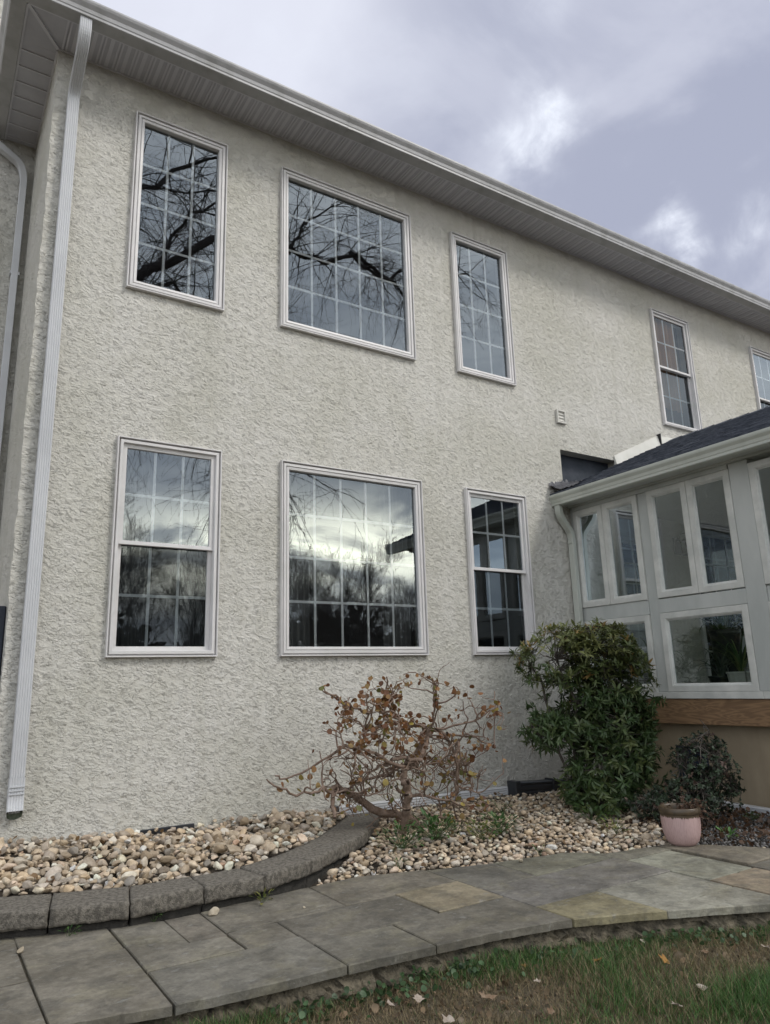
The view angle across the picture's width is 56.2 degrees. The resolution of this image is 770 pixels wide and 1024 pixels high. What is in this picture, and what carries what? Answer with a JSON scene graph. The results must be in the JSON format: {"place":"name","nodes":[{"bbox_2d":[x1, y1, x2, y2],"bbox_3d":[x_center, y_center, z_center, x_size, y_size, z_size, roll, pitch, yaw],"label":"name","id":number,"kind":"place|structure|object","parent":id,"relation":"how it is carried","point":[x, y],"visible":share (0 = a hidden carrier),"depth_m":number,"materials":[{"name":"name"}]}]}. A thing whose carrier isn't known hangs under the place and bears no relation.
{"place":"outdoors","nodes":[
{"label":"outdoors","id":0,"kind":"place"},
{"bbox_2d":[0,845,769,1023],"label":"path","id":1,"kind":"structure","parent":0,"point":[286,941],"depth_m":3.96,"materials":[{"name":"grey stone"}]},
{"bbox_2d":[17,946,23,952],"bbox_3d":[-1.873,2.249,3.699,0.032,0.031,0.029,7,-16,-32],"label":"pebble","id":2,"kind":"object","parent":1,"relation":"on","point":[20,950],"visible":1,"depth_m":3.69,"materials":[{"name":"beige stone"}]},
{"bbox_2d":[59,924,81,935],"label":"weed","id":3,"kind":"object","parent":1,"relation":"on","point":[72,931],"visible":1,"depth_m":3.94,"materials":[{"name":"green plant"}]},
{"bbox_2d":[208,907,219,915],"bbox_3d":[-1.002,2.341,4.224,0.071,0.043,0.046,7,-16,-32],"label":"pebble","id":4,"kind":"object","parent":1,"relation":"on","point":[213,911],"visible":1,"depth_m":4.21,"materials":[{"name":"white stone"}]},
{"bbox_2d":[252,887,273,904],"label":"weed","id":5,"kind":"object","parent":1,"relation":"on","point":[264,895],"visible":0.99,"depth_m":4.46,"materials":[{"name":"green plant"}]},
{"bbox_2d":[658,786,722,846],"bbox_3d":[2.399,2.398,5.697,0.444,0.408,0.478,-13,-17,39],"label":"flower pot","id":6,"kind":"object","parent":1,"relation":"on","point":[681,824],"visible":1,"depth_m":5.54,"materials":[{"name":"pink ceramic"}]},
{"bbox_2d":[0,794,769,931],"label":"garden bed","id":7,"kind":"object","parent":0,"point":[375,865],"visible":0.07,"depth_m":5.48,"materials":[{"name":"soil"}]},
{"bbox_2d":[0,807,346,896],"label":"gravel","id":8,"kind":"structure","parent":7,"relation":"on","point":[223,838],"depth_m":4.99,"materials":[{"name":"beige gravel"}]},
{"bbox_2d":[0,792,658,884],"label":"leaf litter","id":9,"kind":"object","parent":7,"relation":"on","point":[140,866],"visible":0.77,"depth_m":5.62,"materials":[{"name":"brown plant"}]},
{"bbox_2d":[266,662,510,833],"bbox_3d":[0.114,2.019,6.052,2.483,1.472,0.928,9,-17,-38],"label":"deciduous shrub","id":10,"kind":"object","parent":7,"relation":"on","point":[415,759],"visible":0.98,"depth_m":6.00,"materials":[{"name":"brown plant"}]},
{"bbox_2d":[375,820,428,850],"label":"weed","id":11,"kind":"object","parent":7,"relation":"on","point":[402,846],"visible":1,"depth_m":5.54,"materials":[{"name":"green plant"}]},
{"bbox_2d":[330,786,507,814],"bbox_3d":[0.456,2.818,7.072,2.200,0.114,0.110,7,-16,-32],"label":"drain pipe","id":12,"kind":"object","parent":7,"relation":"on","point":[503,790],"visible":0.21,"depth_m":7.01,"materials":[{"name":"white metal"}]},
{"bbox_2d":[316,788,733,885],"bbox_3d":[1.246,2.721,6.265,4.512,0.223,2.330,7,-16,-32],"label":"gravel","id":13,"kind":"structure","parent":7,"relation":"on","point":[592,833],"depth_m":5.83,"materials":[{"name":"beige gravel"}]},
{"bbox_2d":[390,857,409,868],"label":"weed","id":14,"kind":"object","parent":13,"relation":"on","point":[397,862],"visible":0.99,"depth_m":5.16,"materials":[{"name":"green plant"}]},
{"bbox_2d":[405,807,459,840],"bbox_3d":[0.384,2.499,5.765,0.482,0.225,0.478,7,-16,-32],"label":"weed","id":15,"kind":"object","parent":13,"relation":"on","point":[434,818],"visible":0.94,"depth_m":5.74,"materials":[{"name":"green plant"}]},
{"bbox_2d":[441,816,472,833],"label":"weed","id":16,"kind":"object","parent":13,"relation":"on","point":[453,819],"visible":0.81,"depth_m":6.03,"materials":[{"name":"green plant"}]},
{"bbox_2d":[465,818,498,839],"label":"weed","id":17,"kind":"object","parent":13,"relation":"on","point":[474,828],"visible":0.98,"depth_m":5.88,"materials":[{"name":"green plant"}]},
{"bbox_2d":[477,809,521,834],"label":"weed","id":18,"kind":"object","parent":13,"relation":"on","point":[503,818],"visible":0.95,"depth_m":5.97,"materials":[{"name":"green plant"}]},
{"bbox_2d":[491,800,510,812],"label":"weed","id":19,"kind":"object","parent":13,"relation":"on","point":[501,808],"visible":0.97,"depth_m":6.66,"materials":[{"name":"green plant"}]},
{"bbox_2d":[571,801,616,820],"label":"weed","id":20,"kind":"object","parent":13,"relation":"on","point":[592,808],"visible":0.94,"depth_m":6.33,"materials":[{"name":"green plant"}]},
{"bbox_2d":[597,816,629,833],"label":"weed","id":21,"kind":"object","parent":13,"relation":"on","point":[615,827],"visible":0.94,"depth_m":6.03,"materials":[{"name":"green plant"}]},
{"bbox_2d":[507,777,570,796],"bbox_3d":[1.884,2.974,7.848,1.340,0.205,0.140,7,-16,-32],"label":"drain extension","id":22,"kind":"object","parent":7,"relation":"on","point":[528,787],"visible":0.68,"depth_m":7.58,"materials":[{"name":"black plastic"}]},
{"bbox_2d":[508,617,667,818],"bbox_3d":[2.068,1.954,7.011,1.632,1.890,1.006,4,-14,-23],"label":"evergreen shrub","id":23,"kind":"object","parent":7,"relation":"on","point":[621,751],"visible":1,"depth_m":6.90,"materials":[{"name":"green plant"}]},
{"bbox_2d":[616,720,745,827],"bbox_3d":[2.620,2.288,6.348,1.154,0.901,0.664,-1,-13,-1],"label":"leaved shrub","id":24,"kind":"object","parent":7,"relation":"on","point":[709,792],"visible":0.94,"depth_m":6.28,"materials":[{"name":"green plant"}]},
{"bbox_2d":[606,811,769,847],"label":"stone chippings","id":25,"kind":"object","parent":7,"relation":"on","point":[707,842],"visible":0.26,"depth_m":5.91,"materials":[{"name":"grey gravel"}]},
{"bbox_2d":[625,804,769,845],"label":"leaf litter","id":26,"kind":"object","parent":25,"relation":"on","point":[763,831],"visible":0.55,"depth_m":6.10,"materials":[{"name":"brown plant"}]},
{"bbox_2d":[715,826,738,838],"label":"weed","id":27,"kind":"object","parent":7,"relation":"on","point":[731,832],"visible":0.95,"depth_m":5.77,"materials":[{"name":"green plant"}]},
{"bbox_2d":[722,801,769,816],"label":"drain pipe","id":28,"kind":"object","parent":7,"relation":"on","point":[759,809],"depth_m":6.79,"materials":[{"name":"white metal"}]},
{"bbox_2d":[741,810,758,820],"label":"weed","id":29,"kind":"object","parent":7,"relation":"on","point":[753,818],"visible":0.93,"depth_m":6.30,"materials":[{"name":"green plant"}]},
{"bbox_2d":[93,0,769,299],"label":"sky","id":30,"kind":"structure","parent":0,"point":[647,122],"materials":[{"name":"grey"}]},
{"bbox_2d":[145,920,769,1023],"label":"ground","id":31,"kind":"structure","parent":0,"point":[536,1009],"depth_m":3.32,"materials":[{"name":"green plant"}]},
{"bbox_2d":[0,812,379,938],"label":"retaining wall","id":32,"kind":"structure","parent":31,"relation":"on","point":[309,863],"depth_m":4.29,"materials":[{"name":"concrete"}]},
{"bbox_2d":[0,0,769,848],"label":"stucco house","id":33,"kind":"structure","parent":31,"relation":"on","point":[254,290],"depth_m":7.42,"materials":[{"name":"paint"}]},
{"bbox_2d":[104,435,221,657],"bbox_3d":[-1.901,0.308,6.269,0.929,1.877,0.105,7,-16,-32],"label":"window","id":34,"kind":"structure","parent":33,"relation":"in","point":[210,649],"depth_m":6.27,"materials":[{"name":"white plastic"}]},
{"bbox_2d":[126,110,227,311],"bbox_3d":[-1.999,-2.911,7.012,0.920,1.880,0.079,7,-16,-32],"label":"window","id":35,"kind":"structure","parent":33,"relation":"in","point":[142,120],"depth_m":7.01,"materials":[{"name":"white plastic"}]},
{"bbox_2d":[289,474,309,646],"bbox_3d":[-0.907,0.484,7.122,0.363,1.780,0.044,7,-16,-32],"label":"curtain","id":36,"kind":"object","parent":33,"relation":"hanging from","point":[299,624],"visible":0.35,"depth_m":7.15,"materials":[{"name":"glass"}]},
{"bbox_2d":[280,166,415,360],"bbox_3d":[-0.395,-2.723,8.017,1.677,1.880,0.079,7,-16,-32],"label":"window","id":37,"kind":"structure","parent":33,"relation":"in","point":[286,174],"depth_m":8.01,"materials":[{"name":"white plastic"}]},
{"bbox_2d":[279,460,428,655],"bbox_3d":[-0.291,0.494,7.263,1.668,1.877,0.079,7,-16,-32],"label":"window","id":38,"kind":"structure","parent":33,"relation":"in","point":[286,466],"depth_m":7.24,"materials":[{"name":"white plastic"}]},
{"bbox_2d":[379,487,410,646],"bbox_3d":[0.111,0.604,7.760,0.349,1.780,0.044,7,-16,-32],"label":"curtain","id":39,"kind":"object","parent":33,"relation":"hanging from","point":[400,576],"visible":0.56,"depth_m":7.76,"materials":[{"name":"glass"}]},
{"bbox_2d":[449,231,516,386],"bbox_3d":[1.215,-2.533,9.025,0.918,1.880,0.079,7,-16,-32],"label":"window","id":40,"kind":"structure","parent":33,"relation":"in","point":[454,238],"depth_m":9.05,"materials":[{"name":"white plastic"}]},
{"bbox_2d":[464,487,537,654],"bbox_3d":[1.313,0.687,8.283,0.923,1.877,0.105,7,-16,-32],"label":"window","id":41,"kind":"structure","parent":33,"relation":"in","point":[528,609],"depth_m":8.34,"materials":[{"name":"white plastic"}]},
{"bbox_2d":[616,536,644,630],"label":"window","id":42,"kind":"structure","parent":33,"relation":"in","point":[626,546],"depth_m":9.49,"materials":[{"name":"white glass"}]},
{"bbox_2d":[654,317,682,413],"bbox_3d":[4.316,-2.295,11.127,0.632,1.520,0.044,7,-16,-32],"label":"curtain","id":43,"kind":"object","parent":33,"relation":"hanging from","point":[672,380],"visible":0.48,"depth_m":11.17,"materials":[{"name":"white fabric"}]},
{"bbox_2d":[649,308,702,431],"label":"window","id":44,"kind":"structure","parent":33,"relation":"in","point":[691,379],"depth_m":11.13,"materials":[{"name":"white plastic"}]},
{"bbox_2d":[672,533,687,555],"bbox_3d":[4.170,0.450,10.049,0.150,0.323,0.251,7,-16,-32],"label":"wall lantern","id":45,"kind":"object","parent":33,"relation":"attached to","point":[677,546],"depth_m":10.11,"materials":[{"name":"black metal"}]},
{"bbox_2d":[696,530,749,682],"bbox_3d":[5.128,1.415,10.572,1.700,2.240,0.030,7,-16,-32],"label":"patio door","id":46,"kind":"structure","parent":33,"relation":"in","point":[717,547],"depth_m":10.57,"materials":[{"name":"glass"}]},
{"bbox_2d":[748,346,769,409],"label":"window","id":47,"kind":"structure","parent":33,"relation":"in","point":[752,350],"depth_m":12.40,"materials":[{"name":"white plastic"}]},
{"bbox_2d":[414,994,424,1001],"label":"fallen leaf","id":48,"kind":"object","parent":31,"relation":"on","point":[418,998],"visible":1,"depth_m":3.28,"materials":[{"name":"beige plant"}]},
{"bbox_2d":[442,1014,454,1022],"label":"fallen leaf","id":49,"kind":"object","parent":31,"relation":"on","point":[448,1018],"visible":1,"depth_m":3.05,"materials":[{"name":"beige plant"}]},
{"bbox_2d":[129,912,769,1023],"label":"path base","id":50,"kind":"object","parent":31,"relation":"on","point":[355,983],"visible":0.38,"depth_m":3.69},
{"bbox_2d":[478,991,496,999],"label":"fallen leaf","id":51,"kind":"object","parent":31,"relation":"on","point":[490,996],"visible":1,"depth_m":3.29,"materials":[{"name":"brown plant"}]},
{"bbox_2d":[264,920,769,1023],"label":"ground cover","id":52,"kind":"object","parent":31,"relation":"on","point":[363,992],"visible":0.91,"depth_m":3.49,"materials":[{"name":"green plant"}]},
{"bbox_2d":[547,1005,554,1013],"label":"fallen leaf","id":53,"kind":"object","parent":31,"relation":"on","point":[551,1010],"visible":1,"depth_m":3.16,"materials":[{"name":"brown plant"}]},
{"bbox_2d":[549,406,769,807],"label":"sunroom","id":54,"kind":"structure","parent":31,"relation":"on","point":[717,475],"depth_m":7.65,"materials":[{"name":"grey paint"}]},
{"bbox_2d":[572,504,610,608],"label":"window","id":55,"kind":"structure","parent":54,"relation":"in","point":[587,522],"depth_m":8.78,"materials":[{"name":"white paint"}]},
{"bbox_2d":[583,615,658,691],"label":"window","id":56,"kind":"structure","parent":54,"relation":"in","point":[646,619],"depth_m":7.95,"materials":[{"name":"white paint"}]},
{"bbox_2d":[601,495,648,604],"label":"window","id":57,"kind":"structure","parent":54,"relation":"in","point":[605,507],"depth_m":8.37,"materials":[{"name":"white paint"}]},
{"bbox_2d":[646,481,698,598],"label":"window","id":58,"kind":"structure","parent":54,"relation":"in","point":[651,495],"depth_m":7.86,"materials":[{"name":"white paint"}]},
{"bbox_2d":[660,604,759,691],"bbox_3d":[3.290,1.405,7.351,0.046,0.827,1.006,7,-16,-32],"label":"window","id":59,"kind":"structure","parent":54,"relation":"in","point":[665,618],"depth_m":7.32,"materials":[{"name":"white paint"}]},
{"bbox_2d":[688,644,738,682],"bbox_3d":[3.819,1.750,8.097,0.604,0.612,0.624,-2,-13,1],"label":"potted plant","id":60,"kind":"object","parent":54,"relation":"on","point":[722,666],"visible":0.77,"depth_m":8.02,"materials":[{"name":"green plant"}]},
{"bbox_2d":[685,469,744,592],"bbox_3d":[3.391,0.202,7.416,0.046,1.208,0.500,7,-16,-32],"label":"window","id":61,"kind":"structure","parent":54,"relation":"in","point":[690,484],"depth_m":7.44,"materials":[{"name":"white paint"}]},
{"bbox_2d":[699,628,750,681],"bbox_3d":[3.751,1.577,7.718,0.768,0.778,0.864,-1,-13,-3],"label":"potted plant","id":62,"kind":"object","parent":54,"relation":"on","point":[739,660],"visible":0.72,"depth_m":7.60,"materials":[{"name":"green plant"}]},
{"bbox_2d":[747,457,769,584],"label":"window","id":63,"kind":"structure","parent":54,"relation":"in","point":[754,467],"depth_m":7.01,"materials":[{"name":"white paint"}]},
{"bbox_2d":[658,953,669,963],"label":"fallen leaf","id":64,"kind":"object","parent":31,"relation":"on","point":[664,959],"visible":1,"depth_m":3.66,"materials":[{"name":"orange plant"}]},
{"bbox_2d":[696,984,709,990],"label":"fallen leaf","id":65,"kind":"object","parent":31,"relation":"on","point":[703,987],"visible":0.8,"depth_m":3.34,"materials":[{"name":"beige plant"}]},
{"bbox_2d":[641,636,683,683],"bbox_3d":[3.154,1.763,8.501,0.849,0.812,0.886,-1,-13,-1],"label":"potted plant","id":66,"kind":"object","parent":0,"point":[645,676],"visible":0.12,"depth_m":8.46,"materials":[{"name":"green plant"}]},
{"bbox_2d":[695,614,743,675],"bbox_3d":[4.049,1.605,8.620,0.811,1.120,0.907,2,-14,-14],"label":"potted plant","id":67,"kind":"object","parent":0,"point":[722,624],"visible":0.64,"depth_m":8.47,"materials":[{"name":"green plant"}]},
{"bbox_2d":[744,667,748,681],"bbox_3d":[3.747,1.668,7.258,0.160,0.391,0.160,7,-16,-32],"label":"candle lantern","id":68,"kind":"object","parent":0,"point":[746,673],"visible":0.06,"depth_m":7.28,"materials":[{"name":"grey metal"}]}
]}

